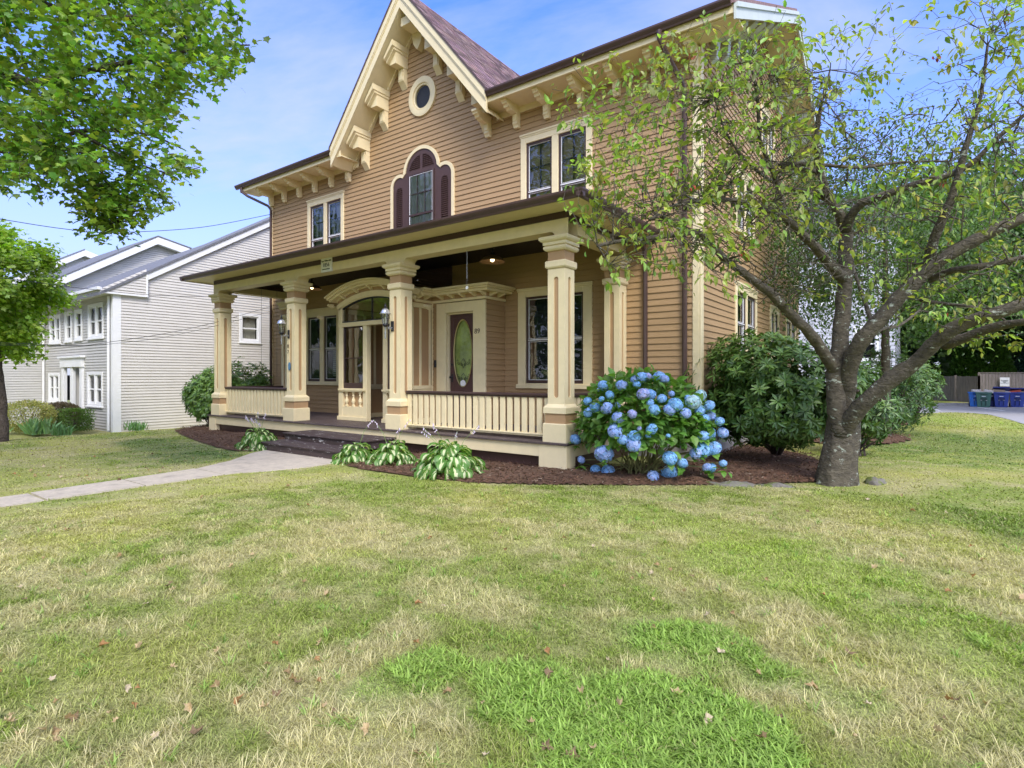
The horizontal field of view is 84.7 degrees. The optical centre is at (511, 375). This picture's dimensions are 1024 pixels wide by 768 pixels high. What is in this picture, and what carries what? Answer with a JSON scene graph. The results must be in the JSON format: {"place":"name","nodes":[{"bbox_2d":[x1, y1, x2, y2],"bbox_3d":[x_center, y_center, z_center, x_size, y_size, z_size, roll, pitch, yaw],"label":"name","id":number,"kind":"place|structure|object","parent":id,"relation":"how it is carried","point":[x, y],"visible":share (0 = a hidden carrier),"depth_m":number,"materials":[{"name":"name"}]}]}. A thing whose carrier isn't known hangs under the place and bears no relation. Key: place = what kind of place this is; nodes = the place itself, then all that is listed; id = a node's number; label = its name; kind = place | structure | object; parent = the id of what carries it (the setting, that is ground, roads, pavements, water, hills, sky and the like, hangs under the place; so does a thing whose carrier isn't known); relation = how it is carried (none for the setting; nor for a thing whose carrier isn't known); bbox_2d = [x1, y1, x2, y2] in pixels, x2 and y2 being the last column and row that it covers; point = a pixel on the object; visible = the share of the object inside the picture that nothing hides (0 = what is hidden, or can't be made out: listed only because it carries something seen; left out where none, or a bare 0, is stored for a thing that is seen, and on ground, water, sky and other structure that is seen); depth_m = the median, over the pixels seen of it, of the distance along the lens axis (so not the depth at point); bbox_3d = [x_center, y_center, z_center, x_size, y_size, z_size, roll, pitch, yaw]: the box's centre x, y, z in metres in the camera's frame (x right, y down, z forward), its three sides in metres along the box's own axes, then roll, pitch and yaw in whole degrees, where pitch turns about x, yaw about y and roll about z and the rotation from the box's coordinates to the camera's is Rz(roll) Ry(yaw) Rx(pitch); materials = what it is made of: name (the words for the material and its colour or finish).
{"place":"outdoors","nodes":[
{"label":"outdoors","id":0,"kind":"place"},
{"bbox_2d":[11,249,267,352],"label":"neighbour house","id":1,"kind":"structure","parent":0,"point":[72,259],"depth_m":32.75,"materials":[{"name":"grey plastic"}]},
{"bbox_2d":[0,450,341,507],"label":"path","id":2,"kind":"structure","parent":0,"point":[264,461],"depth_m":9.30,"materials":[{"name":"concrete"}]},
{"bbox_2d":[0,400,1023,767],"bbox_3d":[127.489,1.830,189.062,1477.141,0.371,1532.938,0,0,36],"label":"lawn","id":3,"kind":"structure","parent":0,"point":[150,464],"depth_m":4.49,"materials":[{"name":"plant"}]},
{"bbox_2d":[4,715,18,721],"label":"fallen leaf","id":4,"kind":"object","parent":3,"relation":"on","point":[10,719],"visible":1,"depth_m":2.62,"materials":[{"name":"beige plant"}]},
{"bbox_2d":[7,399,58,433],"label":"barberry bush","id":5,"kind":"object","parent":3,"relation":"on","point":[13,406],"visible":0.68,"depth_m":19.36,"materials":[{"name":"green plant"}]},
{"bbox_2d":[16,416,61,434],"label":"iris clump","id":6,"kind":"object","parent":3,"relation":"on","point":[34,427],"visible":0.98,"depth_m":18.62,"materials":[{"name":"green plant"}]},
{"bbox_2d":[0,217,85,441],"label":"maple tree","id":7,"kind":"object","parent":3,"relation":"on","point":[22,307],"visible":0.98,"depth_m":14.19,"materials":[{"name":"green plant"}]},
{"bbox_2d":[52,726,61,734],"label":"fallen leaf","id":8,"kind":"object","parent":3,"relation":"on","point":[55,730],"visible":0.97,"depth_m":2.57,"materials":[{"name":"beige plant"}]},
{"bbox_2d":[40,401,82,426],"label":"barberry bush","id":9,"kind":"object","parent":3,"relation":"on","point":[62,404],"visible":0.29,"depth_m":20.59,"materials":[{"name":"brown plant"}]},
{"bbox_2d":[47,423,77,435],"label":"iris clump","id":10,"kind":"object","parent":3,"relation":"on","point":[61,430],"visible":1,"depth_m":18.27,"materials":[{"name":"green plant"}]},
{"bbox_2d":[64,712,76,718],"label":"fallen leaf","id":11,"kind":"object","parent":3,"relation":"on","point":[69,715],"visible":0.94,"depth_m":2.67,"materials":[{"name":"brown plant"}]},
{"bbox_2d":[56,407,95,431],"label":"clipped hedge","id":12,"kind":"object","parent":3,"relation":"on","point":[85,416],"visible":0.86,"depth_m":19.59,"materials":[{"name":"green plant"}]},
{"bbox_2d":[2,236,191,423],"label":"neighbour house","id":13,"kind":"structure","parent":3,"relation":"on","point":[23,381],"depth_m":25.89,"materials":[{"name":"grey plastic"}]},
{"bbox_2d":[0,0,270,248],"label":"maple tree","id":14,"kind":"object","parent":3,"relation":"on","point":[42,147],"visible":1,"depth_m":7.28,"materials":[{"name":"green plant"}]},
{"bbox_2d":[123,421,148,430],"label":"iris clump","id":15,"kind":"object","parent":3,"relation":"on","point":[135,426],"visible":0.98,"depth_m":19.87,"materials":[{"name":"green plant"}]},
{"bbox_2d":[42,217,269,431],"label":"neighbour house","id":16,"kind":"structure","parent":3,"relation":"on","point":[116,391],"depth_m":21.64,"materials":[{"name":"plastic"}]},
{"bbox_2d":[49,314,62,344],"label":"window","id":17,"kind":"structure","parent":16,"relation":"in","point":[53,340],"depth_m":23.66,"materials":[{"name":"white wood"}]},
{"bbox_2d":[47,373,69,402],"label":"window","id":18,"kind":"structure","parent":16,"relation":"in","point":[53,378],"depth_m":23.71,"materials":[{"name":"white wood"}]},
{"bbox_2d":[63,311,72,342],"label":"window","id":19,"kind":"structure","parent":16,"relation":"in","point":[68,325],"depth_m":22.86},
{"bbox_2d":[73,309,86,341],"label":"window","id":20,"kind":"structure","parent":16,"relation":"in","point":[78,313],"depth_m":22.20,"materials":[{"name":"white wood"}]},
{"bbox_2d":[57,355,103,425],"bbox_3d":[-17.316,0.580,22.595,2.620,2.740,0.900,0,0,36],"label":"doorway","id":21,"kind":"structure","parent":16,"relation":"in","point":[77,376],"depth_m":22.30,"materials":[{"name":"white wood"}]},
{"bbox_2d":[85,372,103,407],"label":"window","id":22,"kind":"structure","parent":16,"relation":"in","point":[94,379],"depth_m":21.07,"materials":[{"name":"white wood"}]},
{"bbox_2d":[86,302,106,339],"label":"window","id":23,"kind":"structure","parent":16,"relation":"in","point":[96,326],"depth_m":21.03,"materials":[{"name":"white wood"}]},
{"bbox_2d":[236,313,260,343],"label":"window","id":24,"kind":"structure","parent":16,"relation":"in","point":[249,328],"depth_m":24.18,"materials":[{"name":"white wood"}]},
{"bbox_2d":[183,702,191,713],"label":"fallen leaf","id":25,"kind":"object","parent":3,"relation":"on","point":[188,707],"visible":1,"depth_m":2.73,"materials":[{"name":"beige plant"}]},
{"bbox_2d":[189,724,204,733],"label":"fallen leaf","id":26,"kind":"object","parent":3,"relation":"on","point":[194,730],"visible":1,"depth_m":2.57,"materials":[{"name":"brown plant"}]},
{"bbox_2d":[209,679,220,687],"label":"fallen leaf","id":27,"kind":"object","parent":3,"relation":"on","point":[217,682],"visible":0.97,"depth_m":2.96,"materials":[{"name":"beige plant"}]},
{"bbox_2d":[174,424,284,450],"bbox_3d":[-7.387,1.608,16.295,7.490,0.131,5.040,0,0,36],"label":"mulch bed","id":28,"kind":"object","parent":3,"relation":"on","point":[226,436],"visible":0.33,"depth_m":14.54,"materials":[{"name":"brown plant"}]},
{"bbox_2d":[180,365,246,426],"bbox_3d":[-9.490,0.683,17.859,2.112,2.065,1.844,0,0,36],"label":"rhododendron","id":29,"kind":"object","parent":28,"relation":"on","point":[197,392],"visible":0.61,"depth_m":17.26,"materials":[{"name":"green plant"}]},
{"bbox_2d":[231,356,273,385],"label":"rhododendron","id":30,"kind":"object","parent":28,"relation":"on","point":[257,380],"visible":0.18,"depth_m":19.21,"materials":[{"name":"green plant"}]},
{"bbox_2d":[234,412,277,451],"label":"hosta","id":31,"kind":"object","parent":28,"relation":"on","point":[253,440],"visible":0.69,"depth_m":12.51,"materials":[{"name":"green plant"}]},
{"bbox_2d":[233,693,243,704],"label":"fallen leaf","id":32,"kind":"object","parent":3,"relation":"on","point":[237,699],"visible":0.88,"depth_m":2.83,"materials":[{"name":"beige plant"}]},
{"bbox_2d":[360,722,368,736],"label":"fallen leaf","id":33,"kind":"object","parent":3,"relation":"on","point":[365,728],"visible":1,"depth_m":2.57,"materials":[{"name":"beige plant"}]},
{"bbox_2d":[179,0,826,469],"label":"house","id":34,"kind":"structure","parent":3,"relation":"on","point":[423,184],"depth_m":13.34,"materials":[{"name":"wood"}]},
{"bbox_2d":[2,278,266,299],"bbox_3d":[-9.805,-2.230,14.532,0.542,0.696,9.561,0,0,22],"label":"overhead wire","id":35,"kind":"object","parent":34,"relation":"attached to","point":[118,292],"visible":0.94,"depth_m":14.23,"materials":[{"name":"black metal"}]},
{"bbox_2d":[1,214,271,232],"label":"overhead wire","id":36,"kind":"object","parent":34,"relation":"attached to","point":[140,231],"visible":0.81,"depth_m":15.82,"materials":[{"name":"black metal"}]},
{"bbox_2d":[16,311,270,345],"bbox_3d":[-9.805,-1.376,14.533,0.540,1.657,9.562,0,0,22],"label":"overhead wire","id":37,"kind":"object","parent":34,"relation":"attached to","point":[124,342],"visible":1,"depth_m":14.08,"materials":[{"name":"black metal"}]},
{"bbox_2d":[31,306,270,345],"bbox_3d":[-9.805,-1.416,14.533,0.542,1.918,9.562,0,0,22],"label":"overhead wire","id":38,"kind":"object","parent":34,"relation":"attached to","point":[146,336],"visible":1,"depth_m":15.10,"materials":[{"name":"black metal"}]},
{"bbox_2d":[261,287,261,376],"bbox_3d":[-7.267,-1.410,16.282,0.008,2.880,0.008,0,0,36],"label":"swing chain","id":39,"kind":"object","parent":34,"relation":"hanging from","point":[261,331],"visible":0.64,"depth_m":16.28,"materials":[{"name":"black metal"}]},
{"bbox_2d":[276,315,289,344],"bbox_3d":[-5.848,-1.183,14.361,0.243,0.765,0.329,0,0,59],"label":"wall lantern","id":40,"kind":"object","parent":34,"relation":"attached to","point":[282,322],"depth_m":14.32,"materials":[{"name":"black metal"}]},
{"bbox_2d":[309,278,321,290],"bbox_3d":[-5.797,-2.682,16.264,0.570,0.337,0.570,0,0,36],"label":"pendant lamp","id":41,"kind":"object","parent":34,"relation":"hanging from","point":[313,287],"visible":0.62,"depth_m":16.25,"materials":[{"name":"black metal"}]},
{"bbox_2d":[306,306,338,384],"bbox_3d":[-5.906,-0.933,18.003,1.960,2.445,0.555,0,0,36],"label":"window","id":42,"kind":"structure","parent":34,"relation":"in","point":[322,336],"depth_m":17.97,"materials":[{"name":"brown paint"}]},
{"bbox_2d":[306,190,346,247],"bbox_3d":[-5.768,-4.692,17.903,1.920,1.985,0.555,0,0,36],"label":"window","id":43,"kind":"structure","parent":34,"relation":"in","point":[325,214],"depth_m":17.76,"materials":[{"name":"brown paint"}]},
{"bbox_2d":[321,257,332,272],"bbox_3d":[-4.470,-2.680,13.547,0.420,0.340,0.046,0,0,36],"label":"date plaque","id":44,"kind":"object","parent":34,"relation":"attached to","point":[326,264],"visible":1,"depth_m":13.52,"materials":[{"name":"beige wood"}]},
{"bbox_2d":[380,303,393,338],"bbox_3d":[-2.677,-1.183,12.056,0.243,0.765,0.329,0,0,59],"label":"wall lantern","id":45,"kind":"object","parent":34,"relation":"attached to","point":[385,311],"depth_m":12.02,"materials":[{"name":"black metal"}]},
{"bbox_2d":[390,145,454,228],"bbox_3d":[-2.452,-4.895,15.237,2.400,2.690,0.090,0,0,36],"label":"arched window","id":46,"kind":"structure","parent":34,"relation":"in","point":[425,191],"depth_m":15.21,"materials":[{"name":"paint"}]},
{"bbox_2d":[409,76,435,116],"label":"oval window","id":47,"kind":"structure","parent":34,"relation":"in","point":[422,95],"depth_m":15.27,"materials":[{"name":"beige wood"}]},
{"bbox_2d":[449,313,472,423],"bbox_3d":[-1.195,-0.180,13.504,0.810,2.620,0.135,0,0,36],"label":"door","id":48,"kind":"structure","parent":34,"relation":"in","point":[461,349],"depth_m":13.58,"materials":[{"name":"brown wood"}]},
{"bbox_2d":[479,247,504,263],"bbox_3d":[-0.433,-2.682,12.367,0.570,0.337,0.570,0,0,36],"label":"pendant lamp","id":49,"kind":"object","parent":34,"relation":"hanging from","point":[492,258],"visible":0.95,"depth_m":12.35,"materials":[{"name":"black metal"}]},
{"bbox_2d":[516,281,593,388],"bbox_3d":[1.072,-0.883,12.933,2.030,2.345,0.555,0,0,36],"label":"window","id":50,"kind":"structure","parent":34,"relation":"in","point":[532,302],"depth_m":13.17,"materials":[{"name":"brown paint"}]},
{"bbox_2d":[519,114,596,199],"bbox_3d":[1.104,-4.638,12.909,1.950,2.075,0.555,0,0,36],"label":"window","id":51,"kind":"structure","parent":34,"relation":"in","point":[545,153],"depth_m":12.76,"materials":[{"name":"brown paint"}]},
{"bbox_2d":[715,280,757,357],"bbox_3d":[5.519,-1.288,13.759,0.555,1.775,2.110,0,0,36],"label":"window","id":52,"kind":"structure","parent":34,"relation":"in","point":[745,314],"depth_m":13.64,"materials":[{"name":"brown paint"}]},
{"bbox_2d":[734,163,755,245],"bbox_3d":[5.440,-4.073,13.649,0.555,1.545,1.880,0,0,36],"label":"window","id":53,"kind":"structure","parent":34,"relation":"in","point":[746,188],"depth_m":13.48,"materials":[{"name":"brown paint"}]},
{"bbox_2d":[760,101,774,163],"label":"window","id":54,"kind":"structure","parent":34,"relation":"in","point":[769,114],"depth_m":15.49,"materials":[{"name":"brown paint"}]},
{"bbox_2d":[759,305,779,358],"bbox_3d":[7.415,-1.223,16.368,0.555,1.545,1.260,0,0,36],"label":"window","id":55,"kind":"structure","parent":34,"relation":"in","point":[776,318],"depth_m":16.19,"materials":[{"name":"brown paint"}]},
{"bbox_2d":[781,319,796,360],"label":"window","id":56,"kind":"structure","parent":34,"relation":"in","point":[788,326],"depth_m":18.26,"materials":[{"name":"brown paint"}]},
{"bbox_2d":[784,225,796,283],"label":"window","id":57,"kind":"structure","parent":34,"relation":"in","point":[790,272],"depth_m":18.15,"materials":[{"name":"brown paint"}]},
{"bbox_2d":[788,248,808,266],"bbox_3d":[9.290,-3.835,18.148,0.515,0.470,0.815,0,0,36],"label":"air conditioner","id":58,"kind":"object","parent":34,"relation":"attached to","point":[797,258],"visible":0.15,"depth_m":17.84,"materials":[{"name":"grey metal"}]},
{"bbox_2d":[541,738,555,749],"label":"fallen leaf","id":59,"kind":"object","parent":3,"relation":"on","point":[547,744],"visible":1,"depth_m":2.46,"materials":[{"name":"brown plant"}]},
{"bbox_2d":[544,667,553,677],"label":"fallen leaf","id":60,"kind":"object","parent":3,"relation":"on","point":[547,671],"visible":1,"depth_m":3.05,"materials":[{"name":"brown plant"}]},
{"bbox_2d":[565,746,579,759],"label":"fallen leaf","id":61,"kind":"object","parent":3,"relation":"on","point":[571,753],"visible":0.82,"depth_m":2.40,"materials":[{"name":"beige plant"}]},
{"bbox_2d":[345,442,819,484],"bbox_3d":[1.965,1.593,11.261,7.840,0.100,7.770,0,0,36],"label":"mulch bed","id":62,"kind":"object","parent":3,"relation":"on","point":[600,473],"visible":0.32,"depth_m":9.18,"materials":[{"name":"brown plant"}]},
{"bbox_2d":[330,420,376,464],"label":"hosta","id":63,"kind":"object","parent":62,"relation":"on","point":[358,454],"visible":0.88,"depth_m":10.59,"materials":[{"name":"green plant"}]},
{"bbox_2d":[364,420,418,465],"bbox_3d":[-2.225,1.311,10.450,1.012,1.045,1.003,0,0,-6],"label":"hosta","id":64,"kind":"object","parent":62,"relation":"on","point":[387,455],"visible":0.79,"depth_m":10.27,"materials":[{"name":"green plant"}]},
{"bbox_2d":[411,423,487,480],"bbox_3d":[-1.033,1.317,9.384,1.354,1.114,1.405,0,0,36],"label":"hosta","id":65,"kind":"object","parent":62,"relation":"on","point":[449,460],"visible":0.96,"depth_m":9.08,"materials":[{"name":"green plant"}]},
{"bbox_2d":[568,364,731,480],"bbox_3d":[2.131,0.749,9.233,2.115,1.925,2.274,0,0,-21],"label":"hydrangea","id":66,"kind":"object","parent":62,"relation":"on","point":[606,416],"visible":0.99,"depth_m":8.66,"materials":[{"name":"blue plant"}]},
{"bbox_2d":[684,328,883,454],"bbox_3d":[4.801,0.398,10.474,3.648,2.605,2.453,0,0,36],"label":"rhododendron","id":67,"kind":"object","parent":62,"relation":"on","point":[779,404],"visible":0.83,"depth_m":9.95,"materials":[{"name":"green plant"}]},
{"bbox_2d":[704,712,712,724],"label":"fallen leaf","id":68,"kind":"object","parent":3,"relation":"on","point":[707,715],"visible":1,"depth_m":2.65,"materials":[{"name":"beige plant"}]},
{"bbox_2d":[702,481,756,487],"bbox_3d":[3.219,1.638,8.480,0.928,0.124,0.334,0,0,17],"label":"rock","id":69,"kind":"object","parent":3,"relation":"on","point":[745,484],"visible":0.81,"depth_m":8.39,"materials":[{"name":"grey stone"}]},
{"bbox_2d":[753,730,767,737],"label":"fallen leaf","id":70,"kind":"object","parent":3,"relation":"on","point":[763,734],"visible":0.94,"depth_m":2.52,"materials":[{"name":"brown plant"}]},
{"bbox_2d":[755,482,794,487],"bbox_3d":[3.939,1.645,8.422,0.690,0.110,0.236,0,0,15],"label":"rock","id":71,"kind":"object","parent":3,"relation":"on","point":[774,484],"visible":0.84,"depth_m":8.36,"materials":[{"name":"grey stone"}]},
{"bbox_2d":[544,0,1023,486],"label":"cherry tree","id":72,"kind":"object","parent":3,"relation":"on","point":[846,410],"visible":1,"depth_m":7.14,"materials":[{"name":"green plant"}]},
{"bbox_2d":[805,681,818,690],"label":"fallen leaf","id":73,"kind":"object","parent":3,"relation":"on","point":[812,683],"visible":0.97,"depth_m":2.96,"materials":[{"name":"beige plant"}]},
{"bbox_2d":[799,197,905,381],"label":"building","id":74,"kind":"structure","parent":3,"relation":"on","point":[872,345],"depth_m":29.22,"materials":[{"name":"grey"}]},
{"bbox_2d":[810,273,833,305],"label":"window","id":75,"kind":"structure","parent":74,"relation":"in","point":[829,298],"depth_m":30.24,"materials":[{"name":"white"}]},
{"bbox_2d":[853,326,878,361],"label":"window","id":76,"kind":"structure","parent":74,"relation":"in","point":[871,345],"depth_m":29.01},
{"bbox_2d":[803,429,912,444],"bbox_3d":[9.209,1.583,15.633,3.120,0.113,5.520,0,0,36],"label":"mulch bed","id":77,"kind":"object","parent":3,"relation":"on","point":[896,438],"visible":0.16,"depth_m":14.07,"materials":[{"name":"brown plant"}]},
{"bbox_2d":[741,47,1023,435],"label":"cherry tree","id":78,"kind":"object","parent":77,"relation":"on","point":[885,353],"visible":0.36,"depth_m":14.01,"materials":[{"name":"green plant"}]},
{"bbox_2d":[862,347,937,432],"bbox_3d":[10.643,0.433,16.126,2.642,2.542,2.676,0,0,-15],"label":"rhododendron","id":79,"kind":"object","parent":77,"relation":"on","point":[908,415],"visible":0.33,"depth_m":15.56,"materials":[{"name":"green plant"}]},
{"bbox_2d":[822,361,903,456],"bbox_3d":[7.162,0.651,11.685,1.424,2.036,1.736,0,0,-28],"label":"rhododendron","id":80,"kind":"object","parent":3,"relation":"on","point":[877,426],"visible":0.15,"depth_m":11.21,"materials":[{"name":"green plant"}]},
{"bbox_2d":[863,477,886,485],"bbox_3d":[5.600,1.616,8.621,0.446,0.168,0.268,0,0,-28],"label":"rock","id":81,"kind":"object","parent":3,"relation":"on","point":[875,481],"visible":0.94,"depth_m":8.52,"materials":[{"name":"grey stone"}]},
{"bbox_2d":[801,196,1023,375],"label":"woodland","id":82,"kind":"object","parent":3,"relation":"on","point":[943,362],"depth_m":45.79,"materials":[{"name":"green plant"}]},
{"bbox_2d":[902,342,934,373],"bbox_3d":[28.650,-1.164,41.006,4.543,5.628,4.509,0,0,36],"label":"conifer","id":83,"kind":"object","parent":3,"relation":"on","point":[911,353],"visible":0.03,"depth_m":39.95,"materials":[{"name":"green plant"}]},
{"bbox_2d":[848,158,1006,364],"bbox_3d":[24.712,-5.972,36.636,13.079,15.527,12.651,0,0,36],"label":"leafy tree","id":84,"kind":"object","parent":3,"relation":"on","point":[908,335],"visible":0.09,"depth_m":33.81,"materials":[{"name":"green plant"}]},
{"bbox_2d":[932,722,944,731],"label":"fallen leaf","id":85,"kind":"object","parent":3,"relation":"on","point":[938,728],"visible":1,"depth_m":2.56,"materials":[{"name":"beige plant"}]},
{"bbox_2d":[924,375,979,401],"bbox_3d":[28.356,0.745,41.610,0.161,1.810,13.813,0,0,-5],"label":"wooden fence","id":86,"kind":"object","parent":3,"relation":"on","point":[956,388],"visible":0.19,"depth_m":36.32,"materials":[{"name":"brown wood"}]},
{"bbox_2d":[945,331,979,376],"bbox_3d":[30.403,-0.713,37.752,2.454,4.726,2.506,0,0,36],"label":"conifer","id":87,"kind":"object","parent":3,"relation":"on","point":[960,365],"visible":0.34,"depth_m":37.33,"materials":[{"name":"green plant"}]},
{"bbox_2d":[926,403,1008,404],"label":"kerb","id":88,"kind":"structure","parent":3,"relation":"on","point":[954,403],"depth_m":31.40,"materials":[{"name":"concrete"}]},
{"bbox_2d":[913,127,1023,400],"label":"leafy tree","id":89,"kind":"object","parent":3,"relation":"on","point":[1017,328],"visible":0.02,"depth_m":36.93,"materials":[{"name":"green plant"}]},
{"bbox_2d":[964,161,1023,318],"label":"leafy tree","id":90,"kind":"object","parent":3,"relation":"on","point":[1013,236],"visible":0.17,"depth_m":24.71,"materials":[{"name":"green plant"}]},
{"bbox_2d":[973,331,1017,386],"bbox_3d":[31.469,-0.799,36.711,2.993,4.898,2.966,0,0,36],"label":"conifer","id":91,"kind":"object","parent":3,"relation":"on","point":[1004,362],"visible":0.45,"depth_m":36.19,"materials":[{"name":"green plant"}]},
{"bbox_2d":[1014,348,1023,371],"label":"conifer","id":92,"kind":"object","parent":3,"relation":"on","point":[1019,365],"visible":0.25,"depth_m":35.94,"materials":[{"name":"green plant"}]},
{"bbox_2d":[0,0,1023,374],"label":"sky","id":93,"kind":"structure","parent":0,"point":[299,85],"materials":[{"name":"blue"}]},
{"bbox_2d":[918,405,1023,423],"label":"parking lot","id":94,"kind":"structure","parent":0,"point":[1015,414],"depth_m":26.66,"materials":[{"name":"grey asphalt"}]},
{"bbox_2d":[967,392,976,406],"bbox_3d":[24.798,1.244,30.011,0.680,0.787,0.730,0,0,36],"label":"wheelie bin","id":95,"kind":"object","parent":94,"relation":"on","point":[972,399],"visible":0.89,"depth_m":29.86,"materials":[{"name":"blue plastic"}]},
{"bbox_2d":[975,392,991,406],"bbox_3d":[24.872,1.244,29.636,0.680,0.787,0.730,0,0,36],"label":"wheelie bin","id":96,"kind":"object","parent":94,"relation":"on","point":[983,399],"visible":0.99,"depth_m":29.39,"materials":[{"name":"green plastic"}]},
{"bbox_2d":[990,393,994,406],"bbox_3d":[25.724,1.244,30.129,0.680,0.787,0.730,0,0,36],"label":"wheelie bin","id":97,"kind":"object","parent":94,"relation":"on","point":[992,402],"visible":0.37,"depth_m":29.88,"materials":[{"name":"black plastic"}]},
{"bbox_2d":[978,372,1023,390],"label":"wooden fence","id":98,"kind":"object","parent":94,"relation":"on","point":[987,380],"visible":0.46,"depth_m":34.37,"materials":[{"name":"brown wood"}]},
{"bbox_2d":[1000,377,1009,385],"bbox_3d":[29.848,0.360,34.018,0.440,0.540,0.029,0,0,36],"label":"parking sign","id":99,"kind":"object","parent":98,"relation":"attached to","point":[1004,381],"visible":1,"depth_m":34.01,"materials":[{"name":"white metal"}]},
{"bbox_2d":[992,387,1009,406],"bbox_3d":[25.813,1.101,29.656,0.680,1.072,0.770,0,0,36],"label":"wheelie bin","id":100,"kind":"object","parent":94,"relation":"on","point":[1001,399],"visible":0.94,"depth_m":29.41,"materials":[{"name":"blue plastic"}]},
{"bbox_2d":[1009,388,1023,406],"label":"wheelie bin","id":101,"kind":"object","parent":94,"relation":"on","point":[1016,399],"visible":0.91,"depth_m":29.50,"materials":[{"name":"blue plastic"}]},
{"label":"mulch bed","id":102,"kind":"structure","parent":0,"visible":0},
{"bbox_2d":[892,350,946,423],"bbox_3d":[13.865,0.385,19.551,2.116,2.621,3.125,0,0,36],"label":"rhododendron","id":103,"kind":"object","parent":102,"relation":"on","point":[930,380],"visible":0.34,"depth_m":18.99,"materials":[{"name":"green plant"}]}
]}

